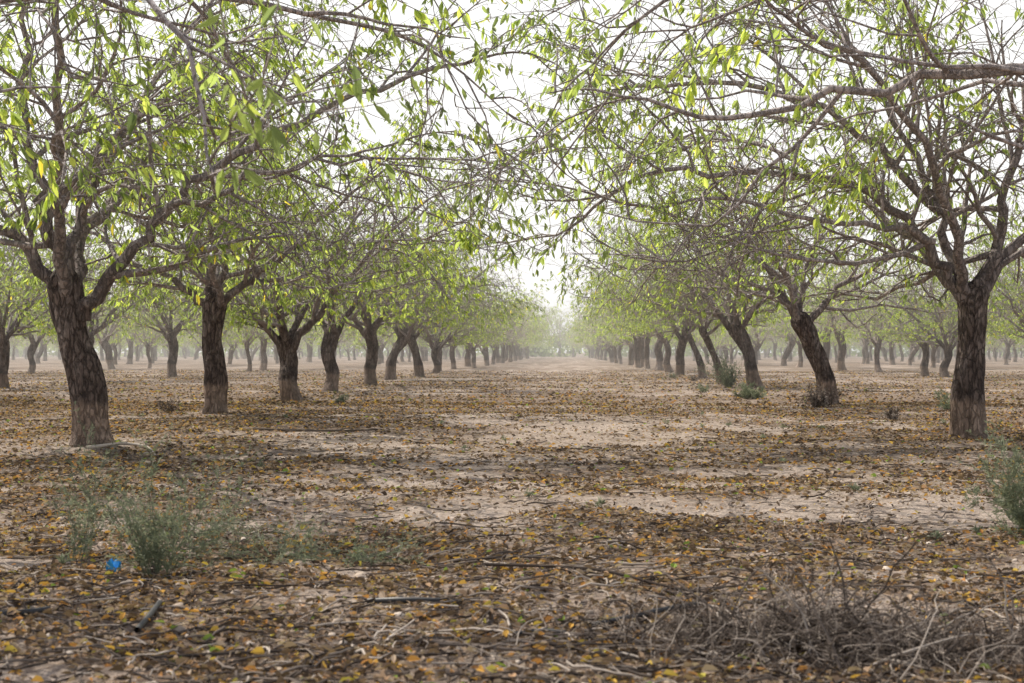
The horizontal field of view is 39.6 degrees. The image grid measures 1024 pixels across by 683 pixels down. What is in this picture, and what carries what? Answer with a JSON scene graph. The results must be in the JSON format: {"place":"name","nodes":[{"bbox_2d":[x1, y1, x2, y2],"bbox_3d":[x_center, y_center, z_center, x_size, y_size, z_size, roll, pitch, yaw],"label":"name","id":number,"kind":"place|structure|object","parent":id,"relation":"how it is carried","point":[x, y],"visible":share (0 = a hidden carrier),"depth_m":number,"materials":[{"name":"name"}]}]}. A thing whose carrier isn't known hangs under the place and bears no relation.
{"place":"outdoors","nodes":[
{"label":"outdoors","id":0,"kind":"place"},
{"bbox_2d":[0,353,1023,682],"bbox_3d":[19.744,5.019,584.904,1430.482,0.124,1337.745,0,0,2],"label":"ground","id":1,"kind":"structure","parent":0,"point":[570,363],"depth_m":8.28,"materials":[{"name":"soil"}]},
{"bbox_2d":[0,141,43,314],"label":"almond tree","id":2,"kind":"object","parent":1,"relation":"on","point":[9,260],"visible":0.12,"depth_m":38.24,"materials":[{"name":"green plant"}]},
{"bbox_2d":[0,606,50,617],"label":"drip irrigation hose","id":3,"kind":"object","parent":1,"relation":"on","point":[37,609],"visible":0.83,"depth_m":3.63,"materials":[{"name":"grey plastic"}]},
{"bbox_2d":[0,216,94,340],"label":"almond tree","id":4,"kind":"object","parent":1,"relation":"on","point":[11,308],"visible":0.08,"depth_m":43.18,"materials":[{"name":"green plant"}]},
{"bbox_2d":[0,251,113,372],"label":"almond tree","id":5,"kind":"object","parent":1,"relation":"on","point":[32,348],"visible":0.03,"depth_m":47.66,"materials":[{"name":"green plant"}]},
{"bbox_2d":[0,99,121,322],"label":"almond tree","id":6,"kind":"object","parent":1,"relation":"on","point":[32,191],"visible":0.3,"depth_m":23.19,"materials":[{"name":"green plant"}]},
{"bbox_2d":[54,552,71,565],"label":"weed tuft","id":7,"kind":"object","parent":1,"relation":"on","point":[62,557],"visible":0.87,"depth_m":4.78,"materials":[{"name":"green plant"}]},
{"bbox_2d":[0,204,160,387],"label":"almond tree","id":8,"kind":"object","parent":1,"relation":"on","point":[12,328],"visible":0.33,"depth_m":27.24,"materials":[{"name":"green plant"}]},
{"bbox_2d":[43,401,156,561],"bbox_3d":[-1.432,0.487,4.954,0.379,0.562,0.331,0,-1,-41],"label":"weed bush","id":9,"kind":"object","parent":1,"relation":"on","point":[82,541],"visible":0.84,"depth_m":4.91,"materials":[{"name":"green plant"}]},
{"bbox_2d":[106,558,120,571],"bbox_3d":[-1.256,0.707,4.484,0.045,0.047,0.032,0,0,-21],"label":"blue plastic scrap","id":10,"kind":"object","parent":1,"relation":"on","point":[111,563],"visible":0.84,"depth_m":4.48,"materials":[{"name":"blue plastic"}]},
{"bbox_2d":[85,442,156,455],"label":"fallen branch","id":11,"kind":"object","parent":1,"relation":"on","point":[107,445],"visible":0.83,"depth_m":10.01,"materials":[{"name":"wood"}]},
{"bbox_2d":[0,183,258,344],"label":"almond tree","id":12,"kind":"object","parent":1,"relation":"on","point":[91,333],"visible":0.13,"depth_m":33.55,"materials":[{"name":"green plant"}]},
{"bbox_2d":[134,600,162,632],"bbox_3d":[-0.930,0.704,3.656,0.022,0.024,0.346,0,0,-5],"label":"drip irrigation hose","id":13,"kind":"object","parent":1,"relation":"on","point":[144,621],"visible":0.98,"depth_m":3.60,"materials":[{"name":"grey plastic"}]},
{"bbox_2d":[38,417,267,578],"bbox_3d":[-1.108,0.494,4.495,0.759,0.524,0.573,0,-1,-42],"label":"weed bush","id":14,"kind":"object","parent":1,"relation":"on","point":[154,541],"visible":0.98,"depth_m":4.46,"materials":[{"name":"green plant"}]},
{"bbox_2d":[155,394,181,412],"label":"grass tuft","id":15,"kind":"object","parent":1,"relation":"on","point":[162,403],"visible":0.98,"depth_m":16.32,"materials":[{"name":"plant"}]},
{"bbox_2d":[84,213,289,376],"bbox_3d":[-9.261,-1.398,39.757,6.186,5.008,5.843,0,0,-25],"label":"almond tree","id":16,"kind":"object","parent":1,"relation":"on","point":[171,338],"visible":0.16,"depth_m":39.30,"materials":[{"name":"green plant"}]},
{"bbox_2d":[123,266,296,346],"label":"almond tree","id":17,"kind":"object","parent":1,"relation":"on","point":[224,332],"visible":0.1,"depth_m":44.01,"materials":[{"name":"green plant"}]},
{"bbox_2d":[145,491,326,540],"bbox_3d":[-1.177,0.682,5.605,0.669,0.219,0.670,0,-1,-38],"label":"ground cover weed","id":18,"kind":"object","parent":1,"relation":"on","point":[224,534],"visible":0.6,"depth_m":5.59,"materials":[{"name":"green plant"}]},
{"bbox_2d":[149,487,394,572],"bbox_3d":[-0.861,0.655,4.980,0.866,0.351,0.908,0,0,2],"label":"ground cover weed","id":19,"kind":"object","parent":1,"relation":"on","point":[263,545],"visible":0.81,"depth_m":4.92,"materials":[{"name":"green plant"}]},
{"bbox_2d":[29,75,516,401],"bbox_3d":[-3.102,-1.346,20.381,6.312,4.719,6.022,0,0,20],"label":"almond tree","id":20,"kind":"object","parent":1,"relation":"on","point":[286,342],"visible":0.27,"depth_m":20.22,"materials":[{"name":"green plant"}]},
{"bbox_2d":[150,642,407,659],"bbox_3d":[-0.505,0.685,3.144,0.582,0.034,0.263,0,0,2],"label":"fallen branch","id":21,"kind":"object","parent":1,"relation":"on","point":[213,654],"visible":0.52,"depth_m":3.17,"materials":[{"name":"brown wood"}]},
{"bbox_2d":[0,0,569,413],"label":"almond tree","id":22,"kind":"object","parent":1,"relation":"on","point":[214,300],"visible":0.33,"depth_m":15.62,"materials":[{"name":"green plant"}]},
{"bbox_2d":[0,0,616,257],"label":"almond tree","id":23,"kind":"object","parent":1,"relation":"on","point":[274,137],"visible":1,"depth_m":5.80,"materials":[{"name":"green plant"}]},
{"bbox_2d":[303,530,314,537],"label":"weed tuft","id":24,"kind":"object","parent":1,"relation":"on","point":[309,534],"visible":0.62,"depth_m":5.52,"materials":[{"name":"green plant"}]},
{"bbox_2d":[0,0,631,446],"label":"almond tree","id":25,"kind":"object","parent":1,"relation":"on","point":[70,308],"visible":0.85,"depth_m":10.15,"materials":[{"name":"green plant"}]},
{"bbox_2d":[253,428,381,431],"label":"fallen branch","id":26,"kind":"object","parent":1,"relation":"on","point":[304,430],"visible":0.94,"depth_m":11.92,"materials":[{"name":"brown wood"}]},
{"bbox_2d":[245,509,431,567],"bbox_3d":[-0.580,0.669,4.820,0.646,0.207,0.558,0,0,-19],"label":"ground cover weed","id":27,"kind":"object","parent":1,"relation":"on","point":[352,559],"visible":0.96,"depth_m":4.82,"materials":[{"name":"green plant"}]},
{"bbox_2d":[333,390,348,402],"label":"grass tuft","id":28,"kind":"object","parent":1,"relation":"on","point":[342,398],"visible":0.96,"depth_m":20.03,"materials":[{"name":"green plant"}]},
{"bbox_2d":[162,137,545,391],"bbox_3d":[-3.359,-1.425,25.863,6.710,4.943,6.642,0,-1,-32],"label":"almond tree","id":29,"kind":"object","parent":1,"relation":"on","point":[330,339],"visible":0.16,"depth_m":25.66,"materials":[{"name":"green plant"}]},
{"bbox_2d":[345,543,366,558],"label":"weed tuft","id":30,"kind":"object","parent":1,"relation":"on","point":[358,551],"visible":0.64,"depth_m":4.82,"materials":[{"name":"green plant"}]},
{"bbox_2d":[251,152,547,384],"bbox_3d":[-2.800,-1.432,30.207,6.141,4.972,5.801,0,0,-23],"label":"almond tree","id":31,"kind":"object","parent":1,"relation":"on","point":[368,332],"visible":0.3,"depth_m":29.71,"materials":[{"name":"green plant"}]},
{"bbox_2d":[367,597,439,602],"bbox_3d":[-0.294,0.698,3.817,0.208,0.029,0.040,0,0,14],"label":"drip irrigation hose","id":32,"kind":"object","parent":1,"relation":"on","point":[403,599],"visible":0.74,"depth_m":3.80,"materials":[{"name":"black plastic"}]},
{"bbox_2d":[285,186,545,379],"bbox_3d":[-2.750,-1.431,36.006,6.701,5.083,7.522,0,0,-10],"label":"almond tree","id":33,"kind":"object","parent":1,"relation":"on","point":[402,340],"visible":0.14,"depth_m":35.57,"materials":[{"name":"green plant"}]},
{"bbox_2d":[294,221,536,376],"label":"almond tree","id":34,"kind":"object","parent":1,"relation":"on","point":[417,360],"visible":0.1,"depth_m":40.45,"materials":[{"name":"green plant"}]},
{"bbox_2d":[385,270,523,372],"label":"almond tree","id":35,"kind":"object","parent":1,"relation":"on","point":[429,338],"visible":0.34,"depth_m":44.94,"materials":[{"name":"green plant"}]},
{"bbox_2d":[434,546,560,564],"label":"fallen branch","id":36,"kind":"object","parent":1,"relation":"on","point":[495,557],"visible":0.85,"depth_m":4.75,"materials":[{"name":"brown wood"}]},
{"bbox_2d":[0,368,1023,682],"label":"fallen leaves","id":37,"kind":"object","parent":1,"relation":"on","point":[704,672],"depth_m":5.16,"materials":[{"name":"brown plant"}]},
{"bbox_2d":[0,417,1023,682],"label":"soil clods","id":38,"kind":"object","parent":1,"relation":"on","point":[178,627],"visible":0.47,"depth_m":5.29,"materials":[{"name":"brown soil"}]},
{"bbox_2d":[1,222,1023,372],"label":"distant almond orchard","id":39,"kind":"object","parent":1,"relation":"on","point":[841,335],"visible":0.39,"depth_m":73.59,"materials":[{"name":"green plant"}]},
{"bbox_2d":[15,299,1012,356],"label":"distant tree line","id":40,"kind":"object","parent":1,"relation":"on","point":[556,323],"visible":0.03,"depth_m":206.20,"materials":[{"name":"green plant"}]},
{"bbox_2d":[10,330,1023,356],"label":"distant scrub","id":41,"kind":"object","parent":1,"relation":"on","point":[545,351],"visible":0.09,"depth_m":208.21,"materials":[{"name":"green plant"}]},
{"bbox_2d":[523,488,536,497],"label":"weed tuft","id":42,"kind":"object","parent":1,"relation":"on","point":[526,492],"visible":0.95,"depth_m":6.79,"materials":[{"name":"green plant"}]},
{"bbox_2d":[515,628,566,635],"bbox_3d":[0.066,0.692,3.381,0.128,0.016,0.036,0,0,-9],"label":"drip irrigation hose","id":43,"kind":"object","parent":1,"relation":"on","point":[533,630],"visible":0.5,"depth_m":3.38,"materials":[{"name":"grey plastic"}]},
{"bbox_2d":[428,631,668,657],"bbox_3d":[0.086,0.671,3.104,0.567,0.034,0.289,0,0,2],"label":"fallen branch","id":44,"kind":"object","parent":1,"relation":"on","point":[520,648],"visible":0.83,"depth_m":3.14,"materials":[{"name":"brown wood"}]},
{"bbox_2d":[594,495,604,506],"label":"weed tuft","id":45,"kind":"object","parent":1,"relation":"on","point":[599,502],"visible":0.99,"depth_m":6.45,"materials":[{"name":"green plant"}]},
{"bbox_2d":[588,602,701,627],"bbox_3d":[0.346,0.697,3.636,0.401,0.024,0.020,0,-1,-41],"label":"drip irrigation hose","id":46,"kind":"object","parent":1,"relation":"on","point":[661,609],"visible":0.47,"depth_m":3.62,"materials":[{"name":"grey plastic"}]},
{"bbox_2d":[570,196,770,377],"bbox_3d":[4.454,-1.530,37.876,6.248,5.266,5.033,0,0,24],"label":"almond tree","id":47,"kind":"object","parent":1,"relation":"on","point":[695,350],"visible":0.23,"depth_m":37.98,"materials":[{"name":"green plant"}]},
{"bbox_2d":[666,372,677,377],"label":"grass tuft","id":48,"kind":"object","parent":1,"relation":"on","point":[673,376],"visible":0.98,"depth_m":37.86,"materials":[{"name":"green plant"}]},
{"bbox_2d":[584,225,771,375],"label":"almond tree","id":49,"kind":"object","parent":1,"relation":"on","point":[680,353],"visible":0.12,"depth_m":42.36,"materials":[{"name":"green plant"}]},
{"bbox_2d":[690,375,699,380],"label":"grass tuft","id":50,"kind":"object","parent":1,"relation":"on","point":[692,378],"visible":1,"depth_m":32.86,"materials":[{"name":"green plant"}]},
{"bbox_2d":[560,181,841,382],"bbox_3d":[4.242,-1.351,31.489,5.699,4.803,4.590,0,0,-10],"label":"almond tree","id":51,"kind":"object","parent":1,"relation":"on","point":[704,333],"visible":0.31,"depth_m":31.64,"materials":[{"name":"green plant"}]},
{"bbox_2d":[696,384,707,392],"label":"grass tuft","id":52,"kind":"object","parent":1,"relation":"on","point":[702,389],"visible":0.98,"depth_m":23.89,"materials":[{"name":"green plant"}]},
{"bbox_2d":[417,0,1023,439],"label":"almond tree","id":53,"kind":"object","parent":1,"relation":"on","point":[967,386],"visible":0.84,"depth_m":11.45,"materials":[{"name":"green plant"}]},
{"bbox_2d":[694,350,747,387],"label":"weed bush","id":54,"kind":"object","parent":1,"relation":"on","point":[727,375],"visible":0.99,"depth_m":26.83,"materials":[{"name":"green plant"}]},
{"bbox_2d":[422,0,1023,270],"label":"almond tree","id":55,"kind":"object","parent":1,"relation":"on","point":[963,72],"visible":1,"depth_m":6.67,"materials":[{"name":"green plant"}]},
{"bbox_2d":[439,530,1023,682],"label":"dry brush","id":56,"kind":"object","parent":1,"relation":"on","point":[886,640],"visible":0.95,"depth_m":3.15,"materials":[{"name":"brown plant"}]},
{"bbox_2d":[654,592,821,628],"bbox_3d":[0.525,0.697,3.600,0.334,0.034,0.449,0,-1,42],"label":"fallen branch","id":57,"kind":"object","parent":1,"relation":"on","point":[713,616],"visible":0.21,"depth_m":3.65,"materials":[{"name":"brown wood"}]},
{"bbox_2d":[731,381,766,398],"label":"weed bush","id":58,"kind":"object","parent":1,"relation":"on","point":[747,392],"visible":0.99,"depth_m":21.33,"materials":[{"name":"green plant"}]},
{"bbox_2d":[589,134,915,387],"bbox_3d":[4.476,-1.345,27.463,6.054,4.757,6.846,0,0,2],"label":"almond tree","id":59,"kind":"object","parent":1,"relation":"on","point":[735,327],"visible":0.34,"depth_m":27.36,"materials":[{"name":"green plant"}]},
{"bbox_2d":[542,94,1023,404],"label":"almond tree","id":60,"kind":"object","parent":1,"relation":"on","point":[803,325],"visible":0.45,"depth_m":18.99,"materials":[{"name":"green plant"}]},
{"bbox_2d":[798,378,848,406],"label":"dry bush","id":61,"kind":"object","parent":1,"relation":"on","point":[814,400],"visible":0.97,"depth_m":18.02,"materials":[{"name":"brown plant"}]},
{"bbox_2d":[847,482,861,491],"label":"weed tuft","id":62,"kind":"object","parent":1,"relation":"on","point":[856,488],"visible":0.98,"depth_m":7.07,"materials":[{"name":"green plant"}]},
{"bbox_2d":[883,404,899,419],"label":"grass tuft","id":63,"kind":"object","parent":1,"relation":"on","point":[890,415],"visible":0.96,"depth_m":15.06,"materials":[{"name":"plant"}]},
{"bbox_2d":[847,553,998,561],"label":"fallen branch","id":64,"kind":"object","parent":1,"relation":"on","point":[932,559],"visible":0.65,"depth_m":4.85,"materials":[{"name":"brown wood"}]},
{"bbox_2d":[839,233,1023,375],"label":"almond tree","id":65,"kind":"object","parent":1,"relation":"on","point":[924,370],"visible":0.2,"depth_m":42.48,"materials":[{"name":"green plant"}]},
{"bbox_2d":[841,247,1023,376],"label":"almond tree","id":66,"kind":"object","parent":1,"relation":"on","point":[947,349],"visible":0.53,"depth_m":38.51,"materials":[{"name":"green plant"}]},
{"bbox_2d":[926,530,943,540],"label":"weed tuft","id":67,"kind":"object","parent":1,"relation":"on","point":[937,535],"visible":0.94,"depth_m":5.42,"materials":[{"name":"green plant"}]},
{"bbox_2d":[934,396,949,409],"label":"grass tuft","id":68,"kind":"object","parent":1,"relation":"on","point":[946,405],"visible":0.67,"depth_m":16.83,"materials":[{"name":"green plant"}]},
{"bbox_2d":[934,386,949,398],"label":"grass tuft","id":69,"kind":"object","parent":1,"relation":"on","point":[943,395],"visible":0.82,"depth_m":20.80,"materials":[{"name":"green plant"}]},
{"bbox_2d":[911,218,1023,344],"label":"almond tree","id":70,"kind":"object","parent":1,"relation":"on","point":[1017,311],"visible":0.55,"depth_m":32.22,"materials":[{"name":"green plant"}]},
{"bbox_2d":[965,486,980,495],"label":"weed tuft","id":71,"kind":"object","parent":1,"relation":"on","point":[979,489],"visible":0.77,"depth_m":7.00,"materials":[{"name":"green plant"}]},
{"bbox_2d":[971,525,982,535],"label":"weed tuft","id":72,"kind":"object","parent":1,"relation":"on","point":[977,529],"visible":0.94,"depth_m":5.59,"materials":[{"name":"green plant"}]},
{"bbox_2d":[935,186,1023,299],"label":"almond tree","id":73,"kind":"object","parent":1,"relation":"on","point":[971,233],"visible":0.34,"depth_m":26.02,"materials":[{"name":"green plant"}]},
{"bbox_2d":[956,417,1023,536],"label":"weed bush","id":74,"kind":"object","parent":1,"relation":"on","point":[1014,511],"visible":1,"depth_m":5.45,"materials":[{"name":"green plant"}]},
{"bbox_2d":[0,0,1023,352],"label":"sky","id":75,"kind":"structure","parent":0,"point":[521,62],"materials":[{"name":"white"}]}
]}

